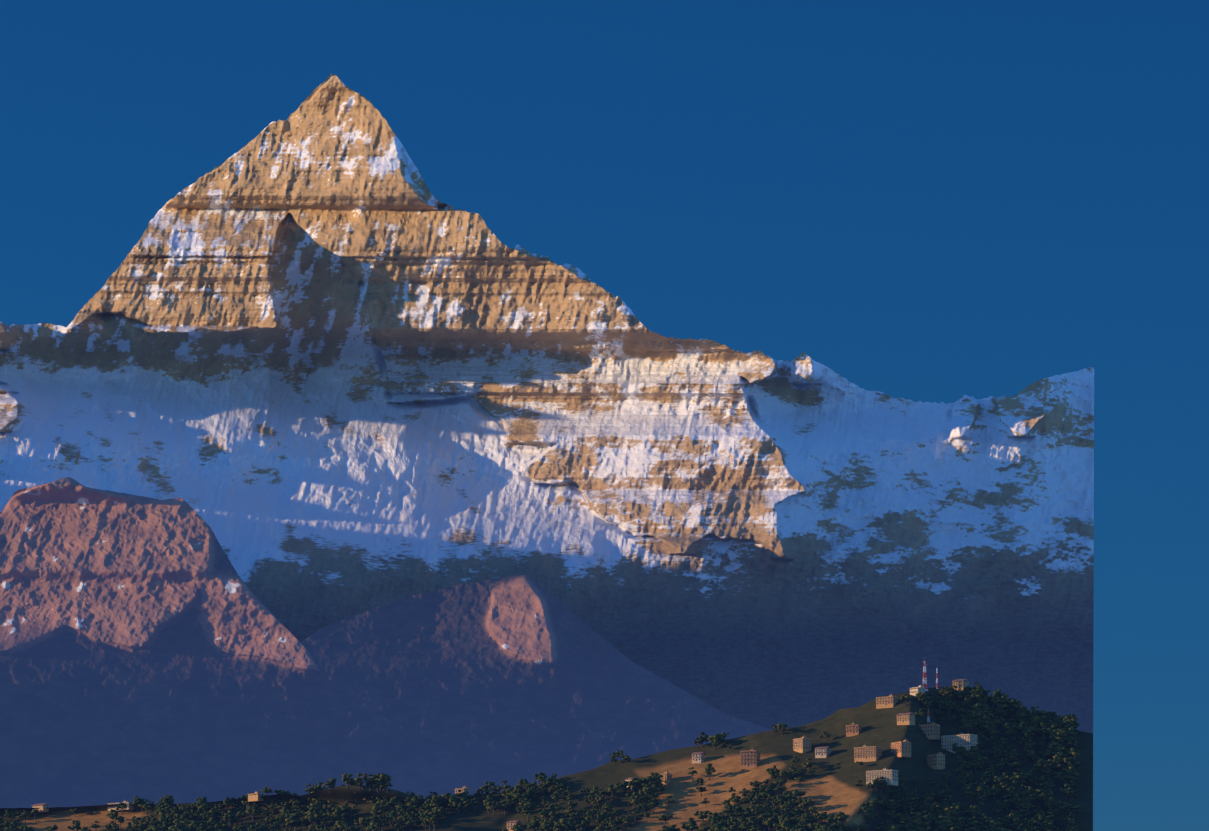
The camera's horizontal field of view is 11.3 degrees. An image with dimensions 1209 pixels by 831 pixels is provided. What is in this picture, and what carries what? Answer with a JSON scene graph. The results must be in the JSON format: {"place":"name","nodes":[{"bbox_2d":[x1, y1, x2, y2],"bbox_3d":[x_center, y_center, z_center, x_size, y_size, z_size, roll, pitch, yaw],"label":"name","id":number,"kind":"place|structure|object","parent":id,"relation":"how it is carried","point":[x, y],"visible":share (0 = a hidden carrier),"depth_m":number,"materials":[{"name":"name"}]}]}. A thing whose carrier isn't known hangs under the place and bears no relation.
{"place":"outdoors","nodes":[
{"label":"outdoors","id":0,"kind":"place"},
{"bbox_2d":[0,689,241,807],"bbox_3d":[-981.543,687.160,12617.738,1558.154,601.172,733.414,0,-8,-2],"label":"ridge","id":1,"kind":"structure","parent":0,"point":[53,754],"depth_m":12626.77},
{"bbox_2d":[0,477,547,800],"bbox_3d":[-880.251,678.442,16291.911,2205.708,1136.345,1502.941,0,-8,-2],"label":"red ridge","id":2,"kind":"structure","parent":0,"point":[157,623],"depth_m":16277.15,"materials":[{"name":"brown stone"}]},
{"bbox_2d":[301,575,770,777],"bbox_3d":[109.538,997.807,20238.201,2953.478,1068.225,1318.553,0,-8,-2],"label":"ridge","id":3,"kind":"structure","parent":0,"point":[524,673],"depth_m":20417.47,"materials":[{"name":"stone"}]},
{"bbox_2d":[0,687,1092,830],"bbox_3d":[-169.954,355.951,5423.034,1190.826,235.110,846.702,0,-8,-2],"label":"hillside","id":4,"kind":"structure","parent":0,"point":[829,787],"depth_m":5364.62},
{"bbox_2d":[31,803,48,812],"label":"building","id":5,"kind":"structure","parent":4,"relation":"on","point":[42,807],"depth_m":5698.70,"materials":[{"name":"beige concrete"}]},
{"bbox_2d":[107,799,133,810],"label":"building","id":6,"kind":"structure","parent":4,"relation":"on","point":[129,807],"depth_m":5659.96,"materials":[{"name":"beige concrete"}]},
{"bbox_2d":[248,790,263,801],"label":"building","id":7,"kind":"structure","parent":4,"relation":"on","point":[253,797],"depth_m":5568.36,"materials":[{"name":"beige concrete"}]},
{"bbox_2d":[454,785,469,798],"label":"building","id":8,"kind":"structure","parent":4,"relation":"on","point":[464,789],"depth_m":5482.04,"materials":[{"name":"beige concrete"}]},
{"bbox_2d":[506,820,521,830],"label":"building","id":9,"kind":"structure","parent":4,"relation":"on","point":[510,824],"depth_m":5361.72,"materials":[{"name":"beige concrete"}]},
{"bbox_2d":[0,682,1082,830],"bbox_3d":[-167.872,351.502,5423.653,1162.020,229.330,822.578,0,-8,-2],"label":"hillside trees","id":10,"kind":"object","parent":4,"relation":"on","point":[1059,729],"visible":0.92,"depth_m":5344.49,"materials":[{"name":"green plant"}]},
{"bbox_2d":[660,770,671,783],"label":"house","id":11,"kind":"structure","parent":4,"relation":"on","point":[666,778],"depth_m":5387.16,"materials":[{"name":"beige concrete"}]},
{"bbox_2d":[691,752,704,762],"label":"house","id":12,"kind":"structure","parent":4,"relation":"on","point":[698,757],"depth_m":5417.21,"materials":[{"name":"white concrete"}]},
{"bbox_2d":[740,748,760,769],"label":"building","id":13,"kind":"structure","parent":4,"relation":"on","point":[750,759],"depth_m":5364.89,"materials":[{"name":"beige concrete"}]},
{"bbox_2d":[792,735,811,752],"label":"building","id":14,"kind":"structure","parent":4,"relation":"on","point":[802,745],"depth_m":5367.26,"materials":[{"name":"beige concrete"}]},
{"bbox_2d":[814,746,830,757],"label":"building","id":15,"kind":"structure","parent":4,"relation":"on","point":[822,752],"depth_m":5345.27,"materials":[{"name":"white concrete"}]},
{"bbox_2d":[845,722,862,736],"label":"building","id":16,"kind":"structure","parent":4,"relation":"on","point":[853,729],"depth_m":5367.88,"materials":[{"name":"beige concrete"}]},
{"bbox_2d":[853,744,881,762],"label":"building","id":17,"kind":"structure","parent":4,"relation":"on","point":[864,753],"depth_m":5301.00,"materials":[{"name":"beige concrete"}]},
{"bbox_2d":[865,767,898,785],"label":"building","id":18,"kind":"structure","parent":4,"relation":"on","point":[890,776],"depth_m":5238.15,"materials":[{"name":"beige concrete"}]},
{"bbox_2d":[875,693,897,708],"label":"building","id":19,"kind":"structure","parent":4,"relation":"on","point":[890,701],"depth_m":5394.21,"materials":[{"name":"beige concrete"}]},
{"bbox_2d":[890,739,910,757],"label":"building","id":20,"kind":"structure","parent":4,"relation":"on","point":[902,749],"depth_m":5290.23,"materials":[{"name":"beige concrete"}]},
{"bbox_2d":[896,712,915,724],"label":"building","id":21,"kind":"structure","parent":4,"relation":"on","point":[906,718],"depth_m":5346.07,"materials":[{"name":"beige concrete"}]},
{"bbox_2d":[909,684,924,695],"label":"building","id":22,"kind":"structure","parent":4,"relation":"on","point":[915,690],"depth_m":5405.03,"materials":[{"name":"beige concrete"}]},
{"bbox_2d":[923,661,927,690],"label":"telecom tower","id":23,"kind":"structure","parent":4,"relation":"on","point":[925,676],"depth_m":5434.49,"materials":[{"name":"metal"}]},
{"bbox_2d":[919,721,939,739],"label":"building","id":24,"kind":"structure","parent":4,"relation":"on","point":[931,731],"depth_m":5347.31,"materials":[{"name":"grey concrete"}]},
{"bbox_2d":[926,751,944,769],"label":"building","id":25,"kind":"structure","parent":4,"relation":"on","point":[936,761],"depth_m":5302.30,"materials":[{"name":"grey concrete"}]},
{"bbox_2d":[936,668,938,688],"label":"thin mast","id":26,"kind":"object","parent":4,"relation":"on","point":[937,678],"visible":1,"depth_m":5442.48,"materials":[{"name":"metal"}]},
{"bbox_2d":[940,732,977,753],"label":"building","id":27,"kind":"structure","parent":4,"relation":"on","point":[967,741],"depth_m":5330.02,"materials":[{"name":"beige concrete"}]},
{"bbox_2d":[952,679,968,689],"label":"building","id":28,"kind":"structure","parent":4,"relation":"on","point":[960,683],"depth_m":5439.68,"materials":[{"name":"beige concrete"}]},
{"bbox_2d":[0,74,1093,733],"bbox_3d":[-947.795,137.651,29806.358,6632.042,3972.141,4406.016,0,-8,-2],"label":"mountain","id":29,"kind":"structure","parent":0,"point":[320,358],"depth_m":29784.00,"materials":[{"name":"white snow"}]},
{"bbox_2d":[0,0,1208,830],"label":"sky","id":30,"kind":"structure","parent":0,"point":[938,201],"materials":[{"name":"blue"}]}
]}

